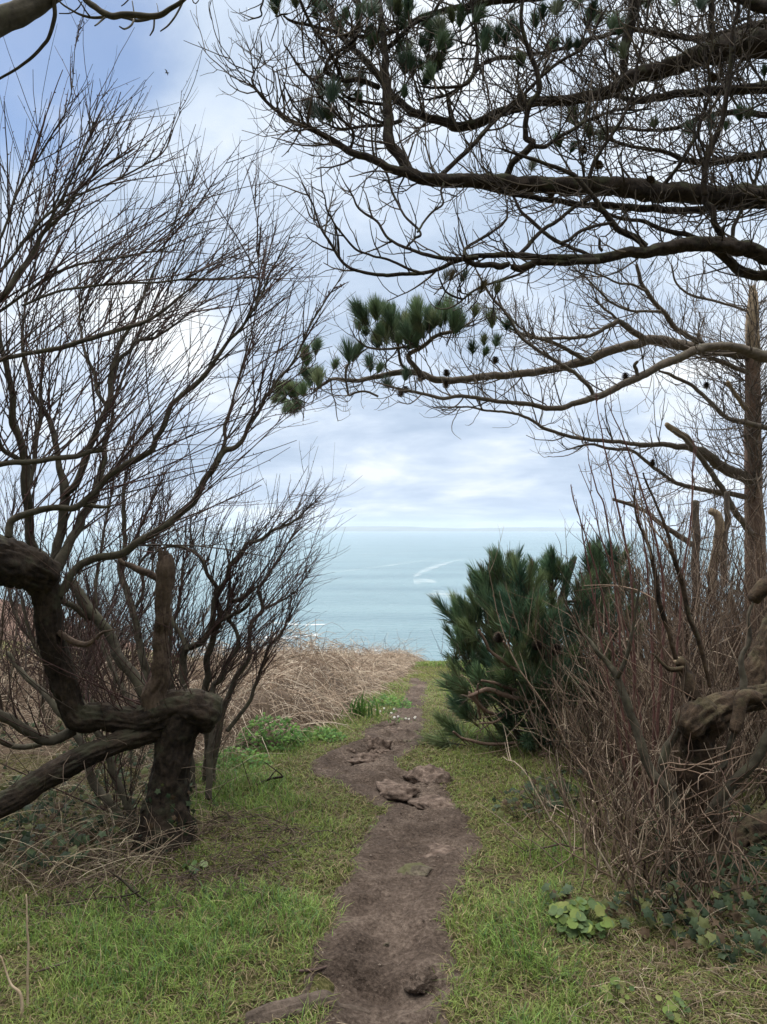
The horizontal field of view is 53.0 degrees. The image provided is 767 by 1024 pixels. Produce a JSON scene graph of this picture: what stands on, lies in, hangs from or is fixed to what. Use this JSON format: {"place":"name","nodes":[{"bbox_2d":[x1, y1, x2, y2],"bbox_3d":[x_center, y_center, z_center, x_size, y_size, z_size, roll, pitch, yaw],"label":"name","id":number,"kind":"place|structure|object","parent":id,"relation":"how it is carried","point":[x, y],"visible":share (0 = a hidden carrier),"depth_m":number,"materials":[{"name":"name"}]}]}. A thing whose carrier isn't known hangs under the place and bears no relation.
{"place":"outdoors","nodes":[
{"label":"outdoors","id":0,"kind":"place"},
{"bbox_2d":[0,599,152,652],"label":"headland","id":1,"kind":"structure","parent":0,"point":[12,624],"depth_m":73.13,"materials":[{"name":"brown plant"}]},
{"bbox_2d":[0,526,743,530],"bbox_3d":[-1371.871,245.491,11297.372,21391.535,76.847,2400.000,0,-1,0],"label":"hills","id":2,"kind":"structure","parent":0,"point":[370,528],"depth_m":10546.67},
{"bbox_2d":[0,641,766,1023],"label":"ground","id":3,"kind":"structure","parent":0,"point":[322,983],"depth_m":3.06,"materials":[{"name":"green plant"}]},
{"bbox_2d":[0,955,23,1018],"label":"dead stalk","id":4,"kind":"object","parent":3,"relation":"on","point":[17,990],"visible":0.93,"depth_m":2.55,"materials":[{"name":"beige plant"}]},
{"bbox_2d":[25,894,29,1012],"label":"dead stalk","id":5,"kind":"object","parent":3,"relation":"on","point":[27,973],"visible":0.97,"depth_m":2.59,"materials":[{"name":"brown plant"}]},
{"bbox_2d":[34,960,71,972],"bbox_3d":[-1.195,1.648,2.791,0.131,0.011,0.012,1,-1,-31],"label":"fallen stick","id":6,"kind":"object","parent":3,"relation":"on","point":[48,968],"visible":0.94,"depth_m":2.78,"materials":[{"name":"brown wood"}]},
{"bbox_2d":[0,548,153,666],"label":"willow scrub","id":7,"kind":"object","parent":3,"relation":"on","point":[102,605],"visible":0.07,"depth_m":7.86,"materials":[{"name":"brown plant"}]},
{"bbox_2d":[0,517,184,730],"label":"willow scrub","id":8,"kind":"object","parent":3,"relation":"on","point":[43,681],"visible":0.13,"depth_m":5.69,"materials":[{"name":"brown plant"}]},
{"bbox_2d":[0,0,198,79],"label":"overhanging tree","id":9,"kind":"object","parent":3,"relation":"on","point":[16,14],"visible":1,"depth_m":2.50,"materials":[{"name":"brown plant"}]},
{"bbox_2d":[0,717,200,878],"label":"bramble leaves","id":10,"kind":"object","parent":3,"relation":"on","point":[26,836],"visible":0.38,"depth_m":3.95,"materials":[{"name":"green plant"}]},
{"bbox_2d":[53,870,155,909],"bbox_3d":[-1.169,1.710,3.261,0.480,0.364,0.048,0,-1,0],"label":"dead twig","id":11,"kind":"object","parent":3,"relation":"on","point":[135,892],"visible":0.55,"depth_m":3.26,"materials":[{"name":"brown wood"}]},
{"bbox_2d":[0,528,246,702],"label":"willow scrub","id":12,"kind":"object","parent":3,"relation":"on","point":[10,633],"visible":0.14,"depth_m":6.86,"materials":[{"name":"brown plant"}]},
{"bbox_2d":[0,679,285,952],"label":"dead canes","id":13,"kind":"object","parent":3,"relation":"on","point":[79,805],"visible":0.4,"depth_m":3.81,"materials":[{"name":"brown plant"}]},
{"bbox_2d":[136,856,162,880],"bbox_3d":[-1.105,1.683,3.622,0.022,0.016,0.417,0,-1,12],"label":"fallen stick","id":14,"kind":"object","parent":3,"relation":"on","point":[151,867],"visible":0.36,"depth_m":3.64,"materials":[{"name":"brown wood"}]},
{"bbox_2d":[0,777,343,948],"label":"twig litter","id":15,"kind":"object","parent":3,"relation":"on","point":[235,858],"visible":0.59,"depth_m":3.59,"materials":[{"name":"brown plant"}]},
{"bbox_2d":[36,512,319,705],"bbox_3d":[-1.821,0.846,6.160,2.001,1.830,1.935,1,-1,-32],"label":"willow scrub","id":16,"kind":"object","parent":3,"relation":"on","point":[150,647],"visible":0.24,"depth_m":5.92,"materials":[{"name":"brown plant"}]},
{"bbox_2d":[0,4,362,882],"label":"willow tree","id":17,"kind":"object","parent":3,"relation":"on","point":[168,722],"visible":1,"depth_m":3.83,"materials":[{"name":"brown plant"}]},
{"bbox_2d":[0,351,362,799],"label":"willow bush","id":18,"kind":"object","parent":3,"relation":"on","point":[214,627],"visible":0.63,"depth_m":4.90,"materials":[{"name":"brown plant"}]},
{"bbox_2d":[182,860,207,873],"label":"pennywort plant","id":19,"kind":"object","parent":3,"relation":"on","point":[194,862],"visible":0.73,"depth_m":3.62,"materials":[{"name":"green plant"}]},
{"bbox_2d":[0,597,431,772],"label":"dead bracken","id":20,"kind":"object","parent":3,"relation":"on","point":[310,689],"visible":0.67,"depth_m":6.87,"materials":[{"name":"beige plant"}]},
{"bbox_2d":[195,746,273,771],"bbox_3d":[-1.003,1.654,5.184,0.527,0.152,0.322,0,-1,0],"label":"leafy plant","id":21,"kind":"object","parent":3,"relation":"on","point":[262,756],"visible":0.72,"depth_m":5.17,"materials":[{"name":"green plant"}]},
{"bbox_2d":[242,761,283,787],"bbox_3d":[-0.776,1.647,4.732,0.331,0.223,0.064,0,-1,0],"label":"dead twig","id":22,"kind":"object","parent":3,"relation":"on","point":[272,778],"visible":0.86,"depth_m":4.74,"materials":[{"name":"brown wood"}]},
{"bbox_2d":[236,712,303,752],"bbox_3d":[-0.844,1.622,5.678,0.532,0.268,0.344,0,-1,0],"label":"leafy plant","id":23,"kind":"object","parent":3,"relation":"on","point":[288,736],"visible":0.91,"depth_m":5.65,"materials":[{"name":"green plant"}]},
{"bbox_2d":[291,726,347,742],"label":"leafy plant","id":24,"kind":"object","parent":3,"relation":"on","point":[327,730],"visible":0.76,"depth_m":5.88,"materials":[{"name":"green plant"}]},
{"bbox_2d":[341,690,378,718],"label":"strap leaf plant","id":25,"kind":"object","parent":3,"relation":"on","point":[361,710],"visible":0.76,"depth_m":6.95,"materials":[{"name":"green plant"}]},
{"bbox_2d":[366,694,416,708],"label":"leafy plant","id":26,"kind":"object","parent":3,"relation":"on","point":[393,700],"visible":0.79,"depth_m":7.56,"materials":[{"name":"green plant"}]},
{"bbox_2d":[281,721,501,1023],"bbox_3d":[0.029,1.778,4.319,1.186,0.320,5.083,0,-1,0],"label":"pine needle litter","id":27,"kind":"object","parent":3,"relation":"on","point":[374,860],"visible":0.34,"depth_m":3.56,"materials":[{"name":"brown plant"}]},
{"bbox_2d":[184,0,766,343],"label":"pine tree","id":28,"kind":"object","parent":3,"relation":"on","point":[724,50],"visible":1,"depth_m":4.91,"materials":[{"name":"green plant"}]},
{"bbox_2d":[265,219,766,625],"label":"snag pine","id":29,"kind":"object","parent":3,"relation":"on","point":[411,329],"visible":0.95,"depth_m":7.10,"materials":[{"name":"brown plant"}]},
{"bbox_2d":[415,532,654,756],"bbox_3d":[1.238,1.065,6.004,2.081,1.840,1.528,0,-1,0],"label":"young pine","id":30,"kind":"object","parent":3,"relation":"on","point":[464,616],"visible":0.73,"depth_m":5.86,"materials":[{"name":"green plant"}]},
{"bbox_2d":[555,966,570,977],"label":"pennywort plant","id":31,"kind":"object","parent":3,"relation":"on","point":[565,970],"visible":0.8,"depth_m":2.72,"materials":[{"name":"green plant"}]},
{"bbox_2d":[396,456,766,766],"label":"bramble thicket","id":32,"kind":"object","parent":3,"relation":"on","point":[724,584],"visible":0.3,"depth_m":5.52,"materials":[{"name":"brown plant"}]},
{"bbox_2d":[548,896,614,944],"bbox_3d":[0.773,1.583,3.002,0.235,0.128,0.227,0,-1,-14],"label":"pennywort plant","id":33,"kind":"object","parent":3,"relation":"on","point":[572,914],"visible":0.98,"depth_m":2.97,"materials":[{"name":"green plant"}]},
{"bbox_2d":[601,976,634,1005],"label":"pennywort plant","id":34,"kind":"object","parent":3,"relation":"on","point":[620,990],"visible":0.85,"depth_m":2.59,"materials":[{"name":"green plant"}]},
{"bbox_2d":[523,658,717,793],"bbox_3d":[1.645,1.519,5.156,1.565,1.123,1.220,1,-1,-29],"label":"bramble thicket","id":35,"kind":"object","parent":3,"relation":"on","point":[571,731],"visible":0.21,"depth_m":5.01,"materials":[{"name":"brown plant"}]},
{"bbox_2d":[476,656,766,941],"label":"bare thicket","id":36,"kind":"object","parent":3,"relation":"on","point":[631,852],"visible":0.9,"depth_m":3.37,"materials":[{"name":"brown plant"}]},
{"bbox_2d":[492,743,766,977],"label":"ivy","id":37,"kind":"object","parent":3,"relation":"on","point":[757,937],"visible":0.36,"depth_m":3.08,"materials":[{"name":"green plant"}]},
{"bbox_2d":[493,554,766,860],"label":"bare thicket","id":38,"kind":"object","parent":3,"relation":"on","point":[747,727],"visible":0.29,"depth_m":4.42,"materials":[{"name":"brown plant"}]},
{"bbox_2d":[570,364,696,809],"bbox_3d":[1.293,0.414,3.968,0.634,2.323,0.315,0,-1,15],"label":"red stemmed shrub","id":39,"kind":"object","parent":3,"relation":"on","point":[633,659],"visible":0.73,"depth_m":4.00,"materials":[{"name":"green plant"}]},
{"bbox_2d":[544,401,766,906],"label":"gnarled tree","id":40,"kind":"object","parent":3,"relation":"on","point":[703,721],"visible":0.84,"depth_m":3.44,"materials":[{"name":"brown plant"}]},
{"bbox_2d":[546,706,766,1023],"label":"dead grass","id":41,"kind":"structure","parent":3,"relation":"on","point":[656,974],"depth_m":2.78,"materials":[{"name":"brown plant"}]},
{"bbox_2d":[655,990,690,1023],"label":"pennywort plant","id":42,"kind":"object","parent":3,"relation":"on","point":[676,997],"visible":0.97,"depth_m":2.51,"materials":[{"name":"green plant"}]},
{"bbox_2d":[0,531,766,661],"bbox_3d":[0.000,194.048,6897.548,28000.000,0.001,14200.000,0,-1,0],"label":"sea","id":43,"kind":"structure","parent":0,"point":[383,584],"depth_m":1015.24,"materials":[{"name":"liquid"}]},
{"bbox_2d":[265,623,376,653],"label":"surf","id":44,"kind":"structure","parent":43,"relation":"on","point":[312,635],"depth_m":434.49,"materials":[{"name":"liquid"}]},
{"bbox_2d":[0,0,766,528],"label":"sky","id":45,"kind":"structure","parent":0,"point":[414,469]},
{"bbox_2d":[300,678,482,1023],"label":"path","id":46,"kind":"structure","parent":0,"point":[380,909],"depth_m":3.28,"materials":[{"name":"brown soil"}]},
{"bbox_2d":[286,965,326,971],"bbox_3d":[-0.253,1.628,2.738,0.179,0.034,0.054,1,-1,-26],"label":"fallen stick","id":47,"kind":"object","parent":46,"relation":"on","point":[312,969],"visible":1,"depth_m":2.71,"materials":[{"name":"brown wood"}]},
{"bbox_2d":[245,990,369,1023],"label":"tree root","id":48,"kind":"object","parent":46,"relation":"on","point":[266,1011],"visible":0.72,"depth_m":2.48,"materials":[{"name":"brown plant"}]},
{"bbox_2d":[346,747,355,752],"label":"stone","id":49,"kind":"object","parent":46,"relation":"on","point":[349,749],"visible":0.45,"depth_m":5.52,"materials":[{"name":"grey stone"}]},
{"bbox_2d":[347,752,384,764],"bbox_3d":[-0.144,1.730,5.312,0.237,0.142,0.246,-1,-1,43],"label":"stone","id":50,"kind":"object","parent":46,"relation":"on","point":[360,758],"visible":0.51,"depth_m":5.28,"materials":[{"name":"grey stone"}]},
{"bbox_2d":[366,736,392,751],"bbox_3d":[-0.051,1.747,5.661,0.222,0.188,0.173,0,-1,24],"label":"stone","id":51,"kind":"object","parent":46,"relation":"on","point":[377,743],"visible":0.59,"depth_m":5.63,"materials":[{"name":"grey stone"}]},
{"bbox_2d":[376,749,390,753],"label":"stone","id":52,"kind":"object","parent":46,"relation":"on","point":[381,751],"visible":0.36,"depth_m":5.53,"materials":[{"name":"grey stone"}]},
{"bbox_2d":[375,706,397,713],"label":"daisy plant","id":53,"kind":"object","parent":46,"relation":"on","point":[393,709],"visible":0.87,"depth_m":7.16,"materials":[{"name":"white plant"}]},
{"bbox_2d":[390,727,401,732],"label":"stone","id":54,"kind":"object","parent":46,"relation":"on","point":[395,730],"visible":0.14,"depth_m":6.31,"materials":[{"name":"brown stone"}]},
{"bbox_2d":[376,779,420,801],"bbox_3d":[0.070,1.702,4.635,0.282,0.120,0.246,-1,-1,30],"label":"stone","id":55,"kind":"object","parent":46,"relation":"on","point":[388,789],"visible":0.87,"depth_m":4.58,"materials":[{"name":"grey stone"}]},
{"bbox_2d":[387,716,415,722],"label":"daisy plant","id":56,"kind":"object","parent":46,"relation":"on","point":[400,719],"visible":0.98,"depth_m":6.72,"materials":[{"name":"white plant"}]},
{"bbox_2d":[397,862,432,876],"bbox_3d":[0.123,1.686,3.581,0.187,0.092,0.208,-1,-1,25],"label":"stone","id":57,"kind":"object","parent":46,"relation":"on","point":[418,869],"visible":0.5,"depth_m":3.56,"materials":[{"name":"grey stone"}]},
{"bbox_2d":[403,963,437,994],"bbox_3d":[0.121,1.651,2.718,0.124,0.093,0.110,1,-1,-31],"label":"stone","id":58,"kind":"object","parent":46,"relation":"on","point":[421,980],"visible":0.98,"depth_m":2.69,"materials":[{"name":"stone"}]},
{"bbox_2d":[402,764,453,784],"bbox_3d":[0.288,1.693,4.830,0.338,0.170,0.230,0,-1,0],"label":"stone","id":59,"kind":"object","parent":46,"relation":"on","point":[428,772],"visible":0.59,"depth_m":4.84,"materials":[{"name":"grey stone"}]},
{"bbox_2d":[407,794,456,809],"bbox_3d":[0.290,1.704,4.437,0.207,0.110,0.296,1,-1,-42],"label":"stone","id":60,"kind":"object","parent":46,"relation":"on","point":[432,801],"visible":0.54,"depth_m":4.41,"materials":[{"name":"grey stone"}]},
{"bbox_2d":[419,843,455,857],"bbox_3d":[0.269,1.690,3.804,0.238,0.046,0.230,0,-1,0],"label":"stone","id":61,"kind":"object","parent":46,"relation":"on","point":[438,849],"visible":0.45,"depth_m":3.81,"materials":[{"name":"grey stone"}]}
]}

